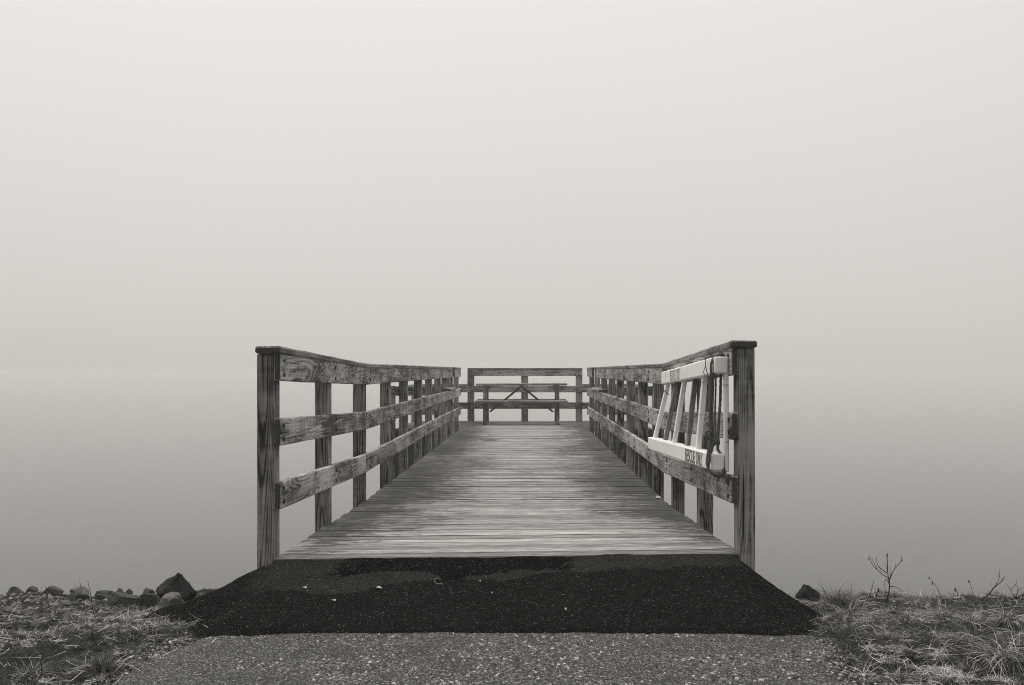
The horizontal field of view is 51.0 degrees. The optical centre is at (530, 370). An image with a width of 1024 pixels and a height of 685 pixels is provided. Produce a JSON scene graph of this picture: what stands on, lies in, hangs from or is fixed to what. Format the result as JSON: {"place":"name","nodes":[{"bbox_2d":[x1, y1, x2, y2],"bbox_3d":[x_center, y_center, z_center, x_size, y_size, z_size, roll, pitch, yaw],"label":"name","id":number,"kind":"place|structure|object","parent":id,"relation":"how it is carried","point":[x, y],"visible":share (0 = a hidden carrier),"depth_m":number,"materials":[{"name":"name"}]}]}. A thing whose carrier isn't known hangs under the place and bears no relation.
{"place":"outdoors","nodes":[
{"label":"outdoors","id":0,"kind":"place"},
{"bbox_2d":[0,591,228,684],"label":"dry grass","id":1,"kind":"structure","parent":0,"point":[132,632],"depth_m":4.77,"materials":[{"name":"grey plant"}]},
{"bbox_2d":[81,632,886,684],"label":"path","id":2,"kind":"structure","parent":0,"point":[164,669],"depth_m":4.28,"materials":[{"name":"grey gravel"}]},
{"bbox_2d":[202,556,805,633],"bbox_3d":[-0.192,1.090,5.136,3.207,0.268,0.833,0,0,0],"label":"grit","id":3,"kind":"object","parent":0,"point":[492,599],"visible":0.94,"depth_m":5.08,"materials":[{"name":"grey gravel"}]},
{"bbox_2d":[0,372,1023,598],"bbox_3d":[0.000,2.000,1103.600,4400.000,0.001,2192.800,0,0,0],"label":"water","id":4,"kind":"structure","parent":0,"point":[137,483],"depth_m":20.28,"materials":[{"name":"grey liquid"}]},
{"bbox_2d":[0,589,1023,684],"bbox_3d":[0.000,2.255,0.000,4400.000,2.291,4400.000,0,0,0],"label":"ground","id":5,"kind":"structure","parent":0,"point":[40,647],"depth_m":4.50,"materials":[{"name":"grey plant"}]},
{"bbox_2d":[1,642,11,652],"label":"cobble","id":6,"kind":"object","parent":5,"relation":"on","point":[8,645],"visible":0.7,"depth_m":4.45,"materials":[{"name":"grey stone"}]},
{"bbox_2d":[2,606,12,611],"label":"cobble","id":7,"kind":"object","parent":5,"relation":"on","point":[8,608],"visible":0.71,"depth_m":5.56,"materials":[{"name":"grey stone"}]},
{"bbox_2d":[6,586,24,595],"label":"stone","id":8,"kind":"object","parent":5,"relation":"on","point":[13,589],"visible":0.6,"depth_m":6.58,"materials":[{"name":"grey stone"}]},
{"bbox_2d":[25,586,38,592],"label":"stone","id":9,"kind":"object","parent":5,"relation":"on","point":[31,589],"visible":0.48,"depth_m":6.60,"materials":[{"name":"grey stone"}]},
{"bbox_2d":[30,621,40,629],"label":"cobble","id":10,"kind":"object","parent":5,"relation":"on","point":[36,623],"visible":0.78,"depth_m":5.06,"materials":[{"name":"grey stone"}]},
{"bbox_2d":[5,656,70,682],"bbox_3d":[-1.919,1.190,4.195,0.334,0.158,0.329,0,0,0],"label":"grass tuft","id":11,"kind":"object","parent":5,"relation":"on","point":[28,674],"visible":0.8,"depth_m":4.18,"materials":[{"name":"grey plant"}]},
{"bbox_2d":[46,597,54,602],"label":"cobble","id":12,"kind":"object","parent":5,"relation":"on","point":[51,599],"visible":0.6,"depth_m":6.14,"materials":[{"name":"grey stone"}]},
{"bbox_2d":[43,586,63,596],"bbox_3d":[-2.921,1.366,6.559,0.116,0.100,0.127,0,0,-41],"label":"stone","id":13,"kind":"object","parent":5,"relation":"on","point":[54,591],"visible":0.62,"depth_m":6.52,"materials":[{"name":"grey stone"}]},
{"bbox_2d":[60,600,70,606],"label":"cobble","id":14,"kind":"object","parent":5,"relation":"on","point":[65,603],"visible":0.66,"depth_m":6.02,"materials":[{"name":"grey stone"}]},
{"bbox_2d":[69,586,90,599],"bbox_3d":[-2.729,1.359,6.504,0.119,0.106,0.132,0,0,-39],"label":"stone","id":15,"kind":"object","parent":5,"relation":"on","point":[75,593],"visible":0.67,"depth_m":6.46,"materials":[{"name":"grey stone"}]},
{"bbox_2d":[61,648,136,683],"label":"grass tuft","id":16,"kind":"object","parent":5,"relation":"on","point":[95,669],"visible":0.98,"depth_m":4.17,"materials":[{"name":"grey plant"}]},
{"bbox_2d":[94,590,113,599],"bbox_3d":[-2.551,1.357,6.410,0.110,0.096,0.084,0,0,29],"label":"stone","id":17,"kind":"object","parent":5,"relation":"on","point":[100,596],"visible":0.44,"depth_m":6.38,"materials":[{"name":"grey stone"}]},
{"bbox_2d":[99,611,108,620],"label":"cobble","id":18,"kind":"object","parent":5,"relation":"on","point":[105,613],"visible":0.79,"depth_m":5.28,"materials":[{"name":"grey stone"}]},
{"bbox_2d":[0,587,218,619],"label":"shingle","id":19,"kind":"object","parent":5,"relation":"on","point":[100,607],"visible":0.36,"depth_m":6.10,"materials":[{"name":"stone"}]},
{"bbox_2d":[108,592,141,605],"bbox_3d":[-2.273,1.296,6.006,0.133,0.117,0.173,0,0,-44],"label":"slab stone","id":20,"kind":"object","parent":5,"relation":"on","point":[121,598],"visible":0.66,"depth_m":5.96,"materials":[{"name":"grey stone"}]},
{"bbox_2d":[138,593,157,606],"bbox_3d":[-2.182,1.321,6.054,0.133,0.135,0.116,0,0,-30],"label":"stone","id":21,"kind":"object","parent":5,"relation":"on","point":[149,600],"visible":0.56,"depth_m":6.02,"materials":[{"name":"grey stone"}]},
{"bbox_2d":[143,588,154,593],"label":"stone","id":22,"kind":"object","parent":5,"relation":"on","point":[148,590],"visible":0.44,"depth_m":6.53,"materials":[{"name":"grey stone"}]},
{"bbox_2d":[159,592,184,607],"bbox_3d":[-2.001,1.316,5.995,0.147,0.149,0.107,0,0,0],"label":"flat stone","id":23,"kind":"object","parent":5,"relation":"on","point":[171,598],"visible":0.58,"depth_m":5.97,"materials":[{"name":"grey stone"}]},
{"bbox_2d":[156,572,195,601],"bbox_3d":[-2.092,1.282,6.307,0.242,0.201,0.170,0,0,0],"label":"boulder","id":24,"kind":"object","parent":5,"relation":"on","point":[178,582],"visible":0.76,"depth_m":6.26,"materials":[{"name":"grey stone"}]},
{"bbox_2d":[140,554,832,638],"bbox_3d":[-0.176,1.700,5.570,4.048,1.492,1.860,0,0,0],"label":"asphalt ramp","id":25,"kind":"structure","parent":5,"relation":"on","point":[535,582],"depth_m":5.04,"materials":[{"name":"black asphalt"}]},
{"bbox_2d":[273,430,738,561],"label":"pier walkway","id":26,"kind":"structure","parent":5,"relation":"on","point":[489,493],"depth_m":7.94,"materials":[{"name":"grey wood"}]},
{"bbox_2d":[255,346,460,568],"bbox_3d":[-1.362,1.236,12.774,0.158,2.729,14.372,0,0,0],"label":"pier railing","id":27,"kind":"object","parent":26,"relation":"attached to","point":[276,365],"visible":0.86,"depth_m":7.12,"materials":[{"name":"grey wood"}]},
{"bbox_2d":[587,340,756,570],"bbox_3d":[1.102,1.221,12.774,0.158,2.759,14.372,0,0,0],"label":"pier railing","id":28,"kind":"object","parent":26,"relation":"attached to","point":[737,489],"visible":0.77,"depth_m":7.22,"materials":[{"name":"grey wood"}]},
{"bbox_2d":[648,357,728,471],"bbox_3d":[0.959,0.254,6.825,0.176,0.657,2.334,0,0,0],"label":"rescue ladder","id":29,"kind":"object","parent":28,"relation":"hanging from","point":[686,451],"visible":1,"depth_m":6.53,"materials":[{"name":"white paint"}]},
{"bbox_2d":[703,353,725,477],"bbox_3d":[0.991,0.233,5.726,0.119,0.662,0.249,0,0,23],"label":"rope","id":30,"kind":"object","parent":29,"relation":"hanging from","point":[713,439],"visible":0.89,"depth_m":5.69,"materials":[{"name":"grey fabric"}]},
{"bbox_2d":[395,421,651,476],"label":"pier platform","id":31,"kind":"structure","parent":5,"relation":"on","point":[524,425],"depth_m":20.89,"materials":[{"name":"grey wood"}]},
{"bbox_2d":[475,383,567,424],"bbox_3d":[-0.197,0.694,22.514,1.911,0.863,1.315,0,0,0],"label":"picnic table","id":32,"kind":"object","parent":31,"relation":"on","point":[486,401],"visible":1,"depth_m":22.16,"materials":[{"name":"grey wood"}]},
{"bbox_2d":[391,368,652,476],"bbox_3d":[-0.135,1.219,21.833,5.038,2.561,3.463,0,0,0],"label":"platform railing","id":33,"kind":"object","parent":31,"relation":"attached to","point":[471,405],"visible":0.44,"depth_m":23.44,"materials":[{"name":"grey wood"}]},
{"bbox_2d":[795,584,819,605],"bbox_3d":[1.584,1.284,6.110,0.135,0.141,0.116,0,0,45],"label":"stone","id":34,"kind":"object","parent":5,"relation":"on","point":[805,591],"visible":0.77,"depth_m":6.07,"materials":[{"name":"grey stone"}]},
{"bbox_2d":[793,595,850,611],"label":"grass tuft","id":35,"kind":"object","parent":5,"relation":"on","point":[810,603],"visible":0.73,"depth_m":6.02,"materials":[{"name":"grey plant"}]},
{"bbox_2d":[809,572,876,607],"bbox_3d":[1.752,1.261,6.089,0.484,0.228,0.516,0,0,-34],"label":"grass tuft","id":36,"kind":"object","parent":5,"relation":"on","point":[836,596],"visible":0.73,"depth_m":6.08,"materials":[{"name":"grey plant"}]},
{"bbox_2d":[818,600,883,622],"bbox_3d":[1.644,1.273,5.522,0.522,0.220,0.450,0,0,-21],"label":"grass tuft","id":37,"kind":"object","parent":5,"relation":"on","point":[846,612],"visible":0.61,"depth_m":5.51,"materials":[{"name":"grey plant"}]},
{"bbox_2d":[868,553,901,606],"bbox_3d":[2.004,1.184,6.005,0.242,0.332,0.309,0,0,0],"label":"bare sapling","id":38,"kind":"object","parent":5,"relation":"on","point":[888,580],"visible":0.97,"depth_m":6.00,"materials":[{"name":"grey plant"}]},
{"bbox_2d":[871,628,916,646],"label":"grass tuft","id":39,"kind":"object","parent":5,"relation":"on","point":[894,640],"visible":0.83,"depth_m":4.58,"materials":[{"name":"grey plant"}]},
{"bbox_2d":[782,585,1023,684],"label":"dry grass","id":40,"kind":"structure","parent":5,"relation":"on","point":[866,632],"depth_m":4.77,"materials":[{"name":"grey plant"}]},
{"bbox_2d":[871,605,937,623],"bbox_3d":[1.893,1.333,5.461,0.576,0.293,0.586,0,0,0],"label":"grass tuft","id":41,"kind":"object","parent":5,"relation":"on","point":[903,615],"visible":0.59,"depth_m":5.45,"materials":[{"name":"grey plant"}]},
{"bbox_2d":[903,595,938,610],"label":"grass tuft","id":42,"kind":"object","parent":5,"relation":"on","point":[920,605],"visible":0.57,"depth_m":6.21,"materials":[{"name":"grey plant"}]},
{"bbox_2d":[908,595,974,623],"bbox_3d":[2.066,1.244,5.377,0.442,0.218,0.512,0,0,0],"label":"grass tuft","id":43,"kind":"object","parent":5,"relation":"on","point":[940,615],"visible":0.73,"depth_m":5.39,"materials":[{"name":"grey plant"}]},
{"bbox_2d":[917,619,1001,656],"bbox_3d":[1.834,1.154,4.580,0.368,0.201,0.388,0,0,18],"label":"grass tuft","id":44,"kind":"object","parent":5,"relation":"on","point":[957,643],"visible":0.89,"depth_m":4.57,"materials":[{"name":"grey plant"}]},
{"bbox_2d":[939,606,1000,629],"bbox_3d":[2.129,1.207,5.172,0.400,0.188,0.411,0,0,0],"label":"grass tuft","id":45,"kind":"object","parent":5,"relation":"on","point":[970,621],"visible":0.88,"depth_m":5.17,"materials":[{"name":"grey plant"}]},
{"bbox_2d":[946,633,1023,678],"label":"grass tuft","id":46,"kind":"object","parent":5,"relation":"on","point":[1008,652],"visible":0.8,"depth_m":4.41,"materials":[{"name":"grey plant"}]},
{"bbox_2d":[967,570,1004,605],"bbox_3d":[2.604,1.263,6.065,0.184,0.241,0.230,0,0,0],"label":"bare branch","id":47,"kind":"object","parent":5,"relation":"on","point":[990,591],"visible":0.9,"depth_m":6.10,"materials":[{"name":"grey plant"}]},
{"bbox_2d":[969,600,1023,631],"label":"grass tuft","id":48,"kind":"object","parent":5,"relation":"on","point":[1003,617],"visible":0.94,"depth_m":5.20,"materials":[{"name":"grey plant"}]},
{"bbox_2d":[991,581,1023,606],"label":"bare branch","id":49,"kind":"object","parent":5,"relation":"on","point":[1013,594],"visible":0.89,"depth_m":6.00,"materials":[{"name":"grey plant"}]},
{"bbox_2d":[0,0,1023,371],"label":"sky","id":50,"kind":"structure","parent":0,"point":[186,185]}
]}

